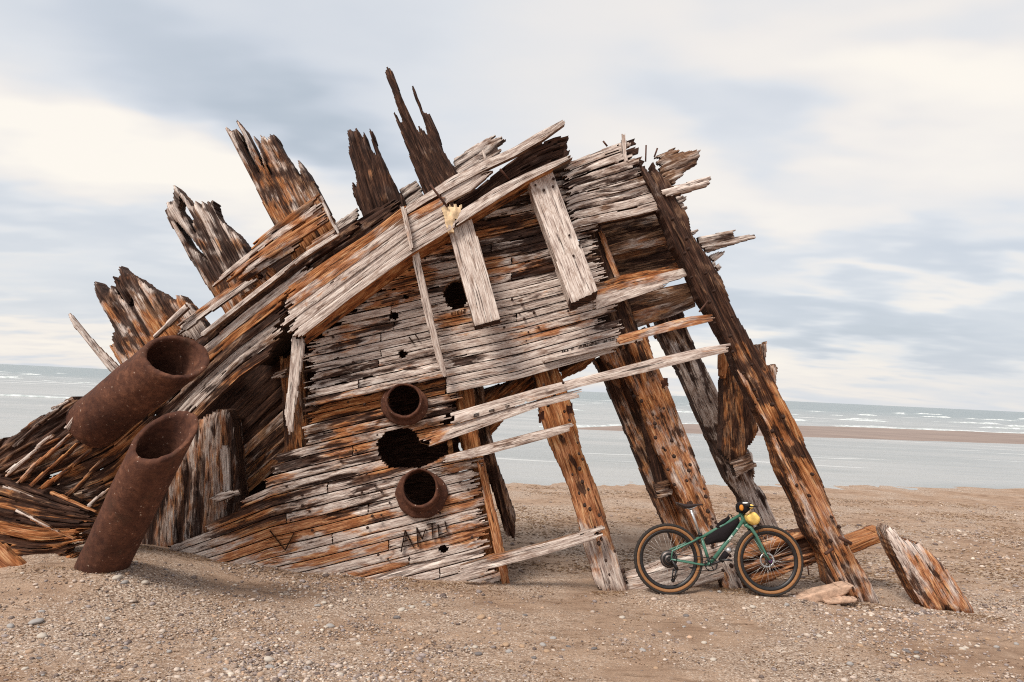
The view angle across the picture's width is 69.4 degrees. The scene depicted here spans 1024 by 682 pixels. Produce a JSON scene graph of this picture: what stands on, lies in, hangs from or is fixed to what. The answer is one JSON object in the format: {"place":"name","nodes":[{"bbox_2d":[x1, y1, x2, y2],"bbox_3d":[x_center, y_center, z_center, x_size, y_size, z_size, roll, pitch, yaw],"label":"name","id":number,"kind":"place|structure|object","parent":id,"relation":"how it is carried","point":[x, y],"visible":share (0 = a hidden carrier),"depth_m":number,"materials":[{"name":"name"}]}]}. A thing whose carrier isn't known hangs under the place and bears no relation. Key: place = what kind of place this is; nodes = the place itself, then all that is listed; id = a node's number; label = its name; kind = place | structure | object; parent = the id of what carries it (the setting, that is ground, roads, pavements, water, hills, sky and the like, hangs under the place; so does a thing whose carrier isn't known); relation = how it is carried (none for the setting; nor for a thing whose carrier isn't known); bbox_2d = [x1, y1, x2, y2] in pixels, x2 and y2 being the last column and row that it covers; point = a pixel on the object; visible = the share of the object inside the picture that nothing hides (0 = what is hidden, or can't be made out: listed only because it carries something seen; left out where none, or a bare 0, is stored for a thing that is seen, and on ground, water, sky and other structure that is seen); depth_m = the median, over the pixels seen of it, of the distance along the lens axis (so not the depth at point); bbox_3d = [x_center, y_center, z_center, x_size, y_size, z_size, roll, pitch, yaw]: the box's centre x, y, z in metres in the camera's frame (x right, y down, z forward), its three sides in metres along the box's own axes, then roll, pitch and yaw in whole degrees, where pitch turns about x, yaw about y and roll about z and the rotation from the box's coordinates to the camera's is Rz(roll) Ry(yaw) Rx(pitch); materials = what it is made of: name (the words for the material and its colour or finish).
{"place":"outdoors","nodes":[
{"label":"outdoors","id":0,"kind":"place"},
{"bbox_2d":[0,482,1023,681],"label":"beach","id":1,"kind":"structure","parent":0,"point":[573,614],"depth_m":6.72,"materials":[{"name":"brown sand"}]},
{"bbox_2d":[6,623,13,627],"bbox_3d":[-3.881,2.206,5.720,0.072,0.040,0.050,5,4,40],"label":"pebble","id":2,"kind":"object","parent":1,"relation":"on","point":[10,625],"visible":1,"depth_m":5.70,"materials":[{"name":"stone"}]},
{"bbox_2d":[0,542,26,567],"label":"driftwood","id":3,"kind":"object","parent":1,"relation":"on","point":[9,556],"visible":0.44,"depth_m":6.85,"materials":[{"name":"brown wood"}]},
{"bbox_2d":[28,618,43,624],"bbox_3d":[-3.748,2.208,5.822,0.110,0.042,0.077,-5,-4,-39],"label":"pebble","id":4,"kind":"object","parent":1,"relation":"on","point":[36,621],"visible":1,"depth_m":5.80,"materials":[{"name":"stone"}]},
{"bbox_2d":[36,633,47,638],"bbox_3d":[-3.556,2.234,5.601,0.079,0.044,0.070,3,-3,9],"label":"pebble","id":5,"kind":"object","parent":1,"relation":"on","point":[41,635],"visible":1,"depth_m":5.58,"materials":[{"name":"stone"}]},
{"bbox_2d":[0,473,97,557],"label":"broken hull section","id":6,"kind":"object","parent":1,"relation":"on","point":[49,520],"visible":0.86,"depth_m":7.27,"materials":[{"name":"brown wood"}]},
{"bbox_2d":[112,574,121,579],"bbox_3d":[-3.538,2.121,6.629,0.089,0.047,0.062,-5,4,-38],"label":"pebble","id":7,"kind":"object","parent":1,"relation":"on","point":[117,577],"visible":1,"depth_m":6.61,"materials":[{"name":"stone"}]},
{"bbox_2d":[74,411,198,573],"bbox_3d":[-3.520,1.616,6.700,1.673,2.040,0.448,0,-5,39],"label":"rusted pipe","id":8,"kind":"object","parent":1,"relation":"on","point":[148,468],"visible":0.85,"depth_m":6.47,"materials":[{"name":"metal"}]},
{"bbox_2d":[264,656,273,661],"bbox_3d":[-1.806,2.367,5.498,0.078,0.043,0.069,13,-5,-16],"label":"pebble","id":9,"kind":"object","parent":1,"relation":"on","point":[268,658],"visible":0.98,"depth_m":5.48,"materials":[{"name":"stone"}]},
{"bbox_2d":[265,664,274,668],"bbox_3d":[-1.754,2.360,5.357,0.068,0.026,0.047,15,1,-15],"label":"pebble","id":10,"kind":"object","parent":1,"relation":"on","point":[269,666],"visible":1,"depth_m":5.35,"materials":[{"name":"stone"}]},
{"bbox_2d":[326,623,334,627],"bbox_3d":[-1.570,2.463,6.392,0.081,0.044,0.055,9,-5,5],"label":"pebble","id":11,"kind":"object","parent":1,"relation":"on","point":[330,625],"visible":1,"depth_m":6.38,"materials":[{"name":"stone"}]},
{"bbox_2d":[0,67,879,603],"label":"shipwreck","id":12,"kind":"object","parent":1,"relation":"on","point":[338,399],"visible":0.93,"depth_m":8.46,"materials":[{"name":"brown wood"}]},
{"bbox_2d":[66,335,209,447],"bbox_3d":[-3.776,0.518,7.417,1.536,1.175,0.552,1,-4,27],"label":"rusted pipe","id":13,"kind":"object","parent":12,"relation":"attached to","point":[145,380],"visible":1,"depth_m":7.28,"materials":[{"name":"metal"}]},
{"bbox_2d":[477,614,485,618],"bbox_3d":[-0.279,2.522,6.753,0.085,0.046,0.076,-7,-5,-34],"label":"pebble","id":14,"kind":"object","parent":1,"relation":"on","point":[482,616],"visible":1,"depth_m":6.73,"materials":[{"name":"stone"}]},
{"bbox_2d":[0,484,1023,681],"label":"pebbles","id":15,"kind":"object","parent":1,"relation":"on","point":[714,589],"visible":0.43,"depth_m":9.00,"materials":[{"name":"grey gravel"}]},
{"bbox_2d":[623,541,734,588],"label":"fallen beam","id":16,"kind":"structure","parent":1,"relation":"on","point":[632,579],"depth_m":8.29,"materials":[{"name":"brown wood"}]},
{"bbox_2d":[634,501,803,596],"bbox_3d":[2.217,2.196,7.873,1.726,1.039,0.686,4,-4,-18],"label":"bicycle","id":17,"kind":"object","parent":1,"relation":"on","point":[669,558],"visible":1,"depth_m":7.87,"materials":[{"name":"metal"}]},
{"bbox_2d":[704,518,739,544],"bbox_3d":[2.254,2.045,7.942,0.381,0.294,0.096,3,-4,0],"label":"frame bag","id":18,"kind":"object","parent":17,"relation":"attached to","point":[722,534],"visible":1,"depth_m":7.91,"materials":[{"name":"black fabric"}]},
{"bbox_2d":[715,514,732,527],"bbox_3d":[2.282,1.945,7.960,0.184,0.166,0.051,3,-4,0],"label":"cable lock","id":19,"kind":"object","parent":17,"relation":"attached to","point":[724,520],"visible":1,"depth_m":7.95,"materials":[{"name":"black plastic"}]},
{"bbox_2d":[718,547,731,562],"bbox_3d":[2.272,2.285,7.897,0.143,0.167,0.068,3,-4,-10],"label":"water bottle","id":20,"kind":"object","parent":17,"relation":"attached to","point":[726,552],"visible":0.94,"depth_m":7.88,"materials":[{"name":"black plastic"}]},
{"bbox_2d":[735,502,752,514],"bbox_3d":[2.511,1.797,7.978,0.166,0.137,0.232,3,-4,0],"label":"handlebar pouch","id":21,"kind":"object","parent":17,"relation":"on","point":[741,507],"visible":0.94,"depth_m":7.90,"materials":[{"name":"black fabric"}]},
{"bbox_2d":[743,512,759,524],"bbox_3d":[2.571,1.909,7.970,0.154,0.150,0.266,3,-4,0],"label":"dry bag","id":22,"kind":"object","parent":17,"relation":"hanging from","point":[752,518],"visible":0.88,"depth_m":7.85,"materials":[{"name":"yellow fabric"}]},
{"bbox_2d":[736,528,816,586],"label":"fallen beam","id":23,"kind":"structure","parent":1,"relation":"on","point":[775,544],"depth_m":8.52,"materials":[{"name":"brown wood"}]},
{"bbox_2d":[844,525,880,552],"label":"fallen beam","id":24,"kind":"structure","parent":23,"relation":"on","point":[865,537],"depth_m":8.68,"materials":[{"name":"brown wood"}]},
{"bbox_2d":[792,581,852,601],"bbox_3d":[3.258,2.676,7.876,0.669,0.233,0.201,3,-4,0],"label":"driftwood","id":25,"kind":"object","parent":1,"relation":"on","point":[827,591],"visible":0.88,"depth_m":7.79,"materials":[{"name":"brown wood"}]},
{"bbox_2d":[822,595,856,604],"bbox_3d":[3.428,2.716,7.754,0.338,0.080,0.120,3,-4,0],"label":"driftwood","id":26,"kind":"object","parent":1,"relation":"on","point":[841,599],"visible":1,"depth_m":7.70,"materials":[{"name":"brown wood"}]},
{"bbox_2d":[876,523,973,612],"bbox_3d":[4.547,2.524,8.163,0.925,0.911,0.431,2,-4,8],"label":"timber stump","id":27,"kind":"object","parent":1,"relation":"on","point":[926,578],"visible":0.98,"depth_m":8.03,"materials":[{"name":"brown wood"}]},
{"bbox_2d":[0,364,1023,489],"bbox_3d":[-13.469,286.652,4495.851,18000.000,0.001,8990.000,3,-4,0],"label":"sea","id":28,"kind":"structure","parent":0,"point":[611,460],"depth_m":39.79,"materials":[{"name":"liquid"}]},
{"bbox_2d":[0,373,1023,433],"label":"surf","id":29,"kind":"structure","parent":28,"relation":"on","point":[581,426],"depth_m":94.24,"materials":[{"name":"liquid"}]},
{"bbox_2d":[0,0,1023,411],"label":"sky","id":30,"kind":"structure","parent":0,"point":[871,152],"materials":[{"name":"white"}]},
{"bbox_2d":[577,424,1023,443],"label":"sandbar","id":31,"kind":"structure","parent":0,"point":[900,434],"depth_m":58.36,"materials":[{"name":"brown sand"}]}
]}

